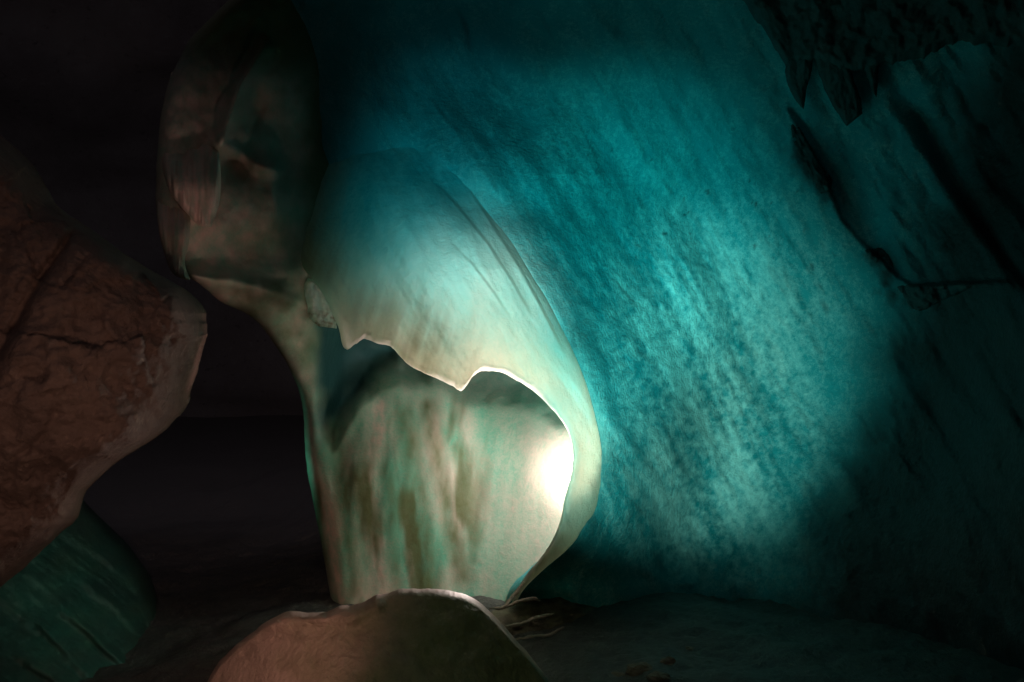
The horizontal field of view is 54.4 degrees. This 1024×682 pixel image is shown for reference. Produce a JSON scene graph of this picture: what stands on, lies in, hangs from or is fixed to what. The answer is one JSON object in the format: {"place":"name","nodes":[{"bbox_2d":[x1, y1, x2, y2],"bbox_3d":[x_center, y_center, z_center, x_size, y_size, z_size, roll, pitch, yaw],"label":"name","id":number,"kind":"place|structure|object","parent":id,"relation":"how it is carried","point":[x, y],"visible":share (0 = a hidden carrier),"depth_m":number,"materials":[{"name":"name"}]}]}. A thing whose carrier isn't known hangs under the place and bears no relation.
{"place":"outdoors","nodes":[
{"label":"outdoors","id":0,"kind":"place"},
{"bbox_2d":[0,0,303,417],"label":"cave wall","id":1,"kind":"structure","parent":0,"point":[83,85],"depth_m":19.24,"materials":[{"name":"stone"}]},
{"bbox_2d":[78,415,1023,681],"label":"ground","id":2,"kind":"structure","parent":0,"point":[212,521],"depth_m":6.27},
{"bbox_2d":[0,500,156,681],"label":"ice slope","id":3,"kind":"structure","parent":2,"relation":"on","point":[78,599],"depth_m":5.79,"materials":[{"name":"teal ice"}]},
{"bbox_2d":[0,135,206,586],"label":"boulder","id":4,"kind":"object","parent":2,"relation":"on","point":[102,341],"visible":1,"depth_m":3.45,"materials":[{"name":"brown stone"}]},
{"bbox_2d":[155,0,572,604],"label":"ice curtain","id":5,"kind":"object","parent":2,"relation":"on","point":[419,480],"visible":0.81,"depth_m":6.09,"materials":[{"name":"beige ice"}]},
{"bbox_2d":[301,147,601,601],"bbox_3d":[-0.722,-0.237,6.369,1.612,3.578,3.200,0,0,-26],"label":"ice fold","id":6,"kind":"object","parent":5,"relation":"attached to","point":[410,256],"visible":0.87,"depth_m":5.22,"materials":[{"name":"ice"}]},
{"bbox_2d":[208,588,548,681],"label":"ice mound","id":7,"kind":"object","parent":2,"relation":"on","point":[418,635],"visible":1,"depth_m":4.19,"materials":[{"name":"brown ice"}]},
{"bbox_2d":[489,582,524,609],"bbox_3d":[-0.033,1.397,5.430,0.035,0.110,0.316,0,0,35],"label":"ice rib","id":8,"kind":"object","parent":7,"relation":"attached to","point":[512,596],"visible":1,"depth_m":5.46,"materials":[{"name":"grey ice"}]},
{"bbox_2d":[502,597,540,609],"bbox_3d":[0.070,1.437,5.484,0.295,0.051,0.051,0,0,-43],"label":"ice rib","id":9,"kind":"object","parent":8,"relation":"attached to","point":[523,600],"visible":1,"depth_m":5.46,"materials":[{"name":"grey ice"}]},
{"bbox_2d":[505,613,553,626],"bbox_3d":[0.104,1.497,5.345,0.027,0.028,0.403,0,0,41],"label":"ice rib","id":10,"kind":"object","parent":7,"relation":"attached to","point":[537,617],"visible":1,"depth_m":5.34,"materials":[{"name":"grey ice"}]},
{"bbox_2d":[515,626,563,639],"bbox_3d":[0.147,1.550,5.244,0.026,0.044,0.412,0,0,43],"label":"ice rib","id":11,"kind":"object","parent":7,"relation":"attached to","point":[542,635],"visible":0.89,"depth_m":5.25,"materials":[{"name":"grey ice"}]},
{"bbox_2d":[491,597,596,634],"bbox_3d":[0.524,1.915,5.672,1.427,0.785,1.237,0,0,0],"label":"ice apron","id":12,"kind":"object","parent":2,"relation":"on","point":[563,610],"visible":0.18,"depth_m":5.76,"materials":[{"name":"grey ice"}]},
{"bbox_2d":[625,662,652,675],"bbox_3d":[0.619,1.606,4.853,0.139,0.082,0.105,0,0,0],"label":"ice lump","id":13,"kind":"object","parent":2,"relation":"on","point":[636,669],"visible":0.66,"depth_m":4.82,"materials":[{"name":"grey ice"}]},
{"bbox_2d":[292,0,1023,670],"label":"ice wall","id":14,"kind":"structure","parent":2,"relation":"on","point":[798,402],"depth_m":6.12,"materials":[{"name":"teal ice"}]},
{"bbox_2d":[791,124,832,193],"bbox_3d":[1.951,-1.189,6.486,0.422,0.453,0.115,0,0,-27],"label":"ice flake","id":15,"kind":"object","parent":14,"relation":"attached to","point":[817,172],"visible":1,"depth_m":6.46,"materials":[{"name":"teal ice"}]},
{"bbox_2d":[865,248,893,268],"bbox_3d":[2.414,-0.533,6.509,0.133,0.177,0.207,0,0,-42],"label":"ice flake","id":16,"kind":"object","parent":14,"relation":"attached to","point":[875,255],"visible":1,"depth_m":6.50,"materials":[{"name":"teal ice"}]},
{"bbox_2d":[743,0,1023,71],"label":"ice ledge","id":17,"kind":"object","parent":14,"relation":"attached to","point":[855,35],"visible":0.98,"depth_m":5.42,"materials":[{"name":"teal ice"}]},
{"bbox_2d":[785,58,812,108],"bbox_3d":[1.708,-1.568,5.955,0.153,0.273,0.498,0,0,10],"label":"hanging ice blade","id":18,"kind":"object","parent":17,"relation":"hanging from","point":[798,74],"visible":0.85,"depth_m":5.92,"materials":[{"name":"teal ice"}]},
{"bbox_2d":[814,57,861,125],"bbox_3d":[1.939,-1.521,5.915,0.200,0.381,0.630,0,0,32],"label":"hanging ice blade","id":19,"kind":"object","parent":17,"relation":"hanging from","point":[840,88],"visible":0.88,"depth_m":5.93,"materials":[{"name":"teal ice"}]},
{"bbox_2d":[864,65,878,96],"bbox_3d":[2.100,-1.565,5.823,0.095,0.219,0.368,0,0,19],"label":"hanging ice blade","id":20,"kind":"object","parent":17,"relation":"hanging from","point":[871,73],"visible":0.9,"depth_m":5.80,"materials":[{"name":"teal ice"}]},
{"bbox_2d":[897,281,979,310],"bbox_3d":[2.633,-0.280,6.115,0.124,0.195,0.699,0,0,-25],"label":"ice flake","id":21,"kind":"object","parent":14,"relation":"attached to","point":[921,297],"visible":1,"depth_m":6.15,"materials":[{"name":"teal ice"}]},
{"bbox_2d":[646,671,669,681],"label":"ice lump","id":22,"kind":"object","parent":2,"relation":"on","point":[656,676],"visible":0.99,"depth_m":4.71,"materials":[{"name":"grey ice"}]},
{"bbox_2d":[660,656,675,664],"bbox_3d":[0.773,1.599,4.957,0.098,0.060,0.079,0,0,0],"label":"ice lump","id":23,"kind":"object","parent":2,"relation":"on","point":[668,660],"visible":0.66,"depth_m":4.94,"materials":[{"name":"grey ice"}]}
]}

